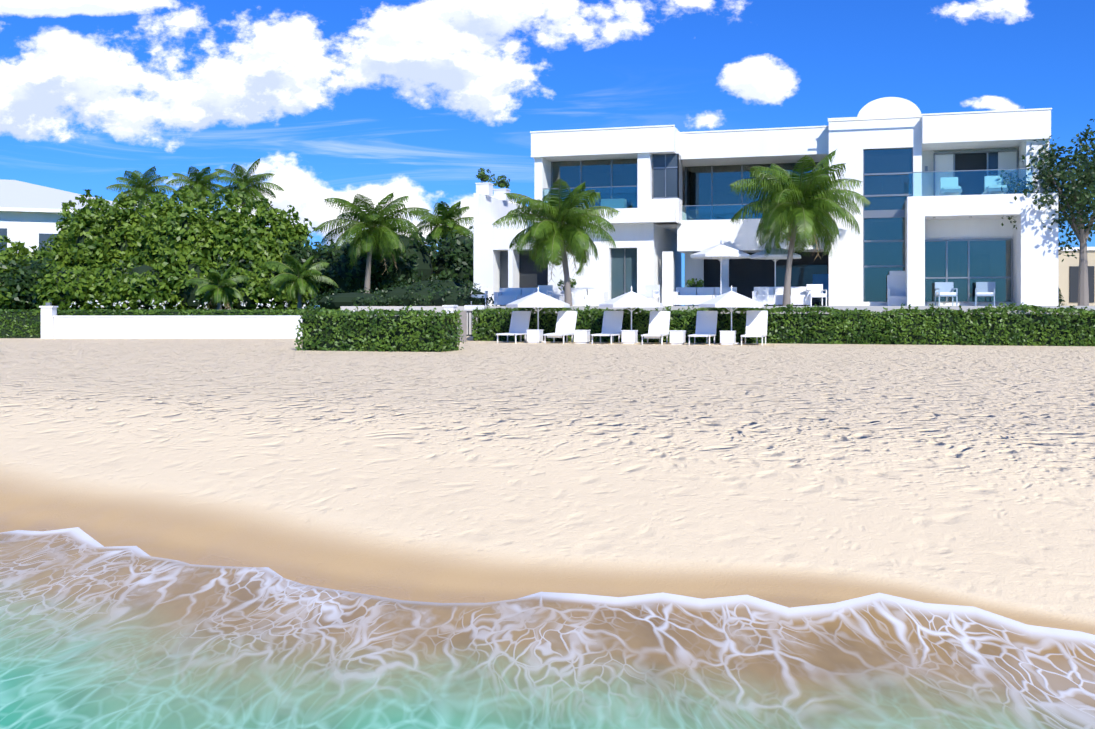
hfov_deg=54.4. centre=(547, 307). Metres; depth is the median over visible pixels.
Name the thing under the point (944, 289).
porch chair
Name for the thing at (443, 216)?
garden palm
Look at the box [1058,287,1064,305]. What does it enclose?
plant
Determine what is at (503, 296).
terrace sofa
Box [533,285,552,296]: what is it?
terrace chair
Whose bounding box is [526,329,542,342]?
side table
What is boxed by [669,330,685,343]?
side table
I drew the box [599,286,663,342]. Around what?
beach umbrella
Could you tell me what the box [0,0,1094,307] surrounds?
sky
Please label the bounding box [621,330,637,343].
side table
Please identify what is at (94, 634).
sea water
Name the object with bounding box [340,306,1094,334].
villa terrace
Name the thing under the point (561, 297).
terrace planter
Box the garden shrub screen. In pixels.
[0,185,493,311]
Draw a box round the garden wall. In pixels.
[39,303,301,338]
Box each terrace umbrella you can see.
[690,240,750,294]
[750,244,800,286]
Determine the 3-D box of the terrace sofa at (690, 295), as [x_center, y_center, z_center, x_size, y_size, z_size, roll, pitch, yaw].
[6.243,-0.434,42.169,2.400,0.780,0.850,0,0,16]
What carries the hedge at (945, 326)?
on the beach ground
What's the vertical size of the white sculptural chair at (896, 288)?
1.400 m
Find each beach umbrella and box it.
[506,287,569,341]
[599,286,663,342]
[699,285,763,343]
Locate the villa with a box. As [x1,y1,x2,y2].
[474,108,1057,305]
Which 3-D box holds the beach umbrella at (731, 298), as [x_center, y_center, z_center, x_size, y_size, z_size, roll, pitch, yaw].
[5.647,0.206,32.675,1.907,1.800,1.907,0,0,16]
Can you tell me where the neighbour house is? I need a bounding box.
[0,179,152,254]
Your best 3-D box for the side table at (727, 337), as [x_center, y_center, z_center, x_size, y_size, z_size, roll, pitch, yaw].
[5.432,0.896,32.060,0.450,0.420,0.450,0,0,16]
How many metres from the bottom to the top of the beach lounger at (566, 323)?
1.015 m
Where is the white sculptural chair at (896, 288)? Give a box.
[887,271,905,305]
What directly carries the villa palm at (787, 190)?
on the villa
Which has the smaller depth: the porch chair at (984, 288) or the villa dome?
the porch chair at (984, 288)
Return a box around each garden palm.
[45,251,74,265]
[106,167,175,216]
[165,166,224,308]
[185,265,249,309]
[211,158,283,213]
[264,254,338,309]
[313,192,429,292]
[412,201,473,253]
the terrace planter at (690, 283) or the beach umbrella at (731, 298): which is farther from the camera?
the terrace planter at (690, 283)
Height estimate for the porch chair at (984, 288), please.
0.946 m
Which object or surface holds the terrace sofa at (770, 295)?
on the villa
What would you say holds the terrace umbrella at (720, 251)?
on the villa
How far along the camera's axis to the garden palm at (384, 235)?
51.03 m
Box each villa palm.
[492,178,619,305]
[728,150,869,305]
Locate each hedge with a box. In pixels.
[0,309,311,337]
[294,304,463,351]
[471,302,1094,345]
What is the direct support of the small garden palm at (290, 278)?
on the beach ground
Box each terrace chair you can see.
[471,286,487,305]
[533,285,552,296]
[639,285,659,302]
[806,284,826,305]
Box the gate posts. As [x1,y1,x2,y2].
[442,305,483,341]
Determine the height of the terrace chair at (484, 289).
0.860 m
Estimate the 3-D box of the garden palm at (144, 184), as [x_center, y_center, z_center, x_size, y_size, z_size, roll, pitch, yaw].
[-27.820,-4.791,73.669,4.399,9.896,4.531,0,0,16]
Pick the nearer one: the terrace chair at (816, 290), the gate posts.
the gate posts
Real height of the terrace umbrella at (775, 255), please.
2.560 m
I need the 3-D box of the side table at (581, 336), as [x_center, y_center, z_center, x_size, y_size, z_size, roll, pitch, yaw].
[1.081,0.896,33.285,0.450,0.420,0.450,0,0,16]
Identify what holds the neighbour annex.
on the beach ground
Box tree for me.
[998,119,1094,305]
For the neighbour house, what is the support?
on the beach ground
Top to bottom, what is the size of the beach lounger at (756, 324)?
1.026 m
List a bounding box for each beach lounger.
[496,311,530,342]
[543,311,576,343]
[591,311,623,343]
[641,311,669,344]
[688,311,717,344]
[740,311,767,345]
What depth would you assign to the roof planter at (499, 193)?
50.00 m
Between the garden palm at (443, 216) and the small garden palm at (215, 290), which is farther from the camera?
the garden palm at (443, 216)
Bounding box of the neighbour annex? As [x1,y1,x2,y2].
[1058,247,1094,305]
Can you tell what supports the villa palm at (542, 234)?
on the villa
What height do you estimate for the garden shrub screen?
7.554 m
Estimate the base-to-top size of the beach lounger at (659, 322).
1.015 m
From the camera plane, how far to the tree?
38.94 m
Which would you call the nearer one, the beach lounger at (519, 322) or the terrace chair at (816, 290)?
the beach lounger at (519, 322)
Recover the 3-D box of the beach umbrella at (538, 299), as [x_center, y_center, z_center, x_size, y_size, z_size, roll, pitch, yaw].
[-0.302,0.206,34.350,1.907,1.800,1.907,0,0,16]
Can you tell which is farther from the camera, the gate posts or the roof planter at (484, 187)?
the roof planter at (484, 187)
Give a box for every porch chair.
[935,282,957,305]
[975,282,994,305]
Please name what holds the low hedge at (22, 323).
on the beach ground
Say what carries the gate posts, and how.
on the beach ground
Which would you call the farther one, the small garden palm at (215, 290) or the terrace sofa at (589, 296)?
the small garden palm at (215, 290)
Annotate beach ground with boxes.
[0,308,1094,634]
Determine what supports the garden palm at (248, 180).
on the beach ground
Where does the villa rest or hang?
on the beach ground
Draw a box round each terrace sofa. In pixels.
[494,288,536,305]
[571,288,607,304]
[673,287,736,305]
[752,287,809,305]
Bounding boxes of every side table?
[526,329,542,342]
[573,330,590,343]
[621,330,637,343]
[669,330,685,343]
[720,331,735,344]
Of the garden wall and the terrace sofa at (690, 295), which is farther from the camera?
the terrace sofa at (690, 295)
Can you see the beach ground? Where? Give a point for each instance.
(780, 474)
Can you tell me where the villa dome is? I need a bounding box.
[857,97,920,118]
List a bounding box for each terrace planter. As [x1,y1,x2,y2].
[557,278,576,305]
[685,278,703,305]
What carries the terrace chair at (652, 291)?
on the villa
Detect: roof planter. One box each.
[475,168,494,195]
[492,175,510,201]
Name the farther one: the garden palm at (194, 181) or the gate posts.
the garden palm at (194, 181)
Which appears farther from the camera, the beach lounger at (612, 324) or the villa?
the villa
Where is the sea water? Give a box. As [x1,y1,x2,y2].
[0,527,1094,728]
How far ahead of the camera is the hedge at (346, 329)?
27.21 m
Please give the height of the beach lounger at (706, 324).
1.016 m

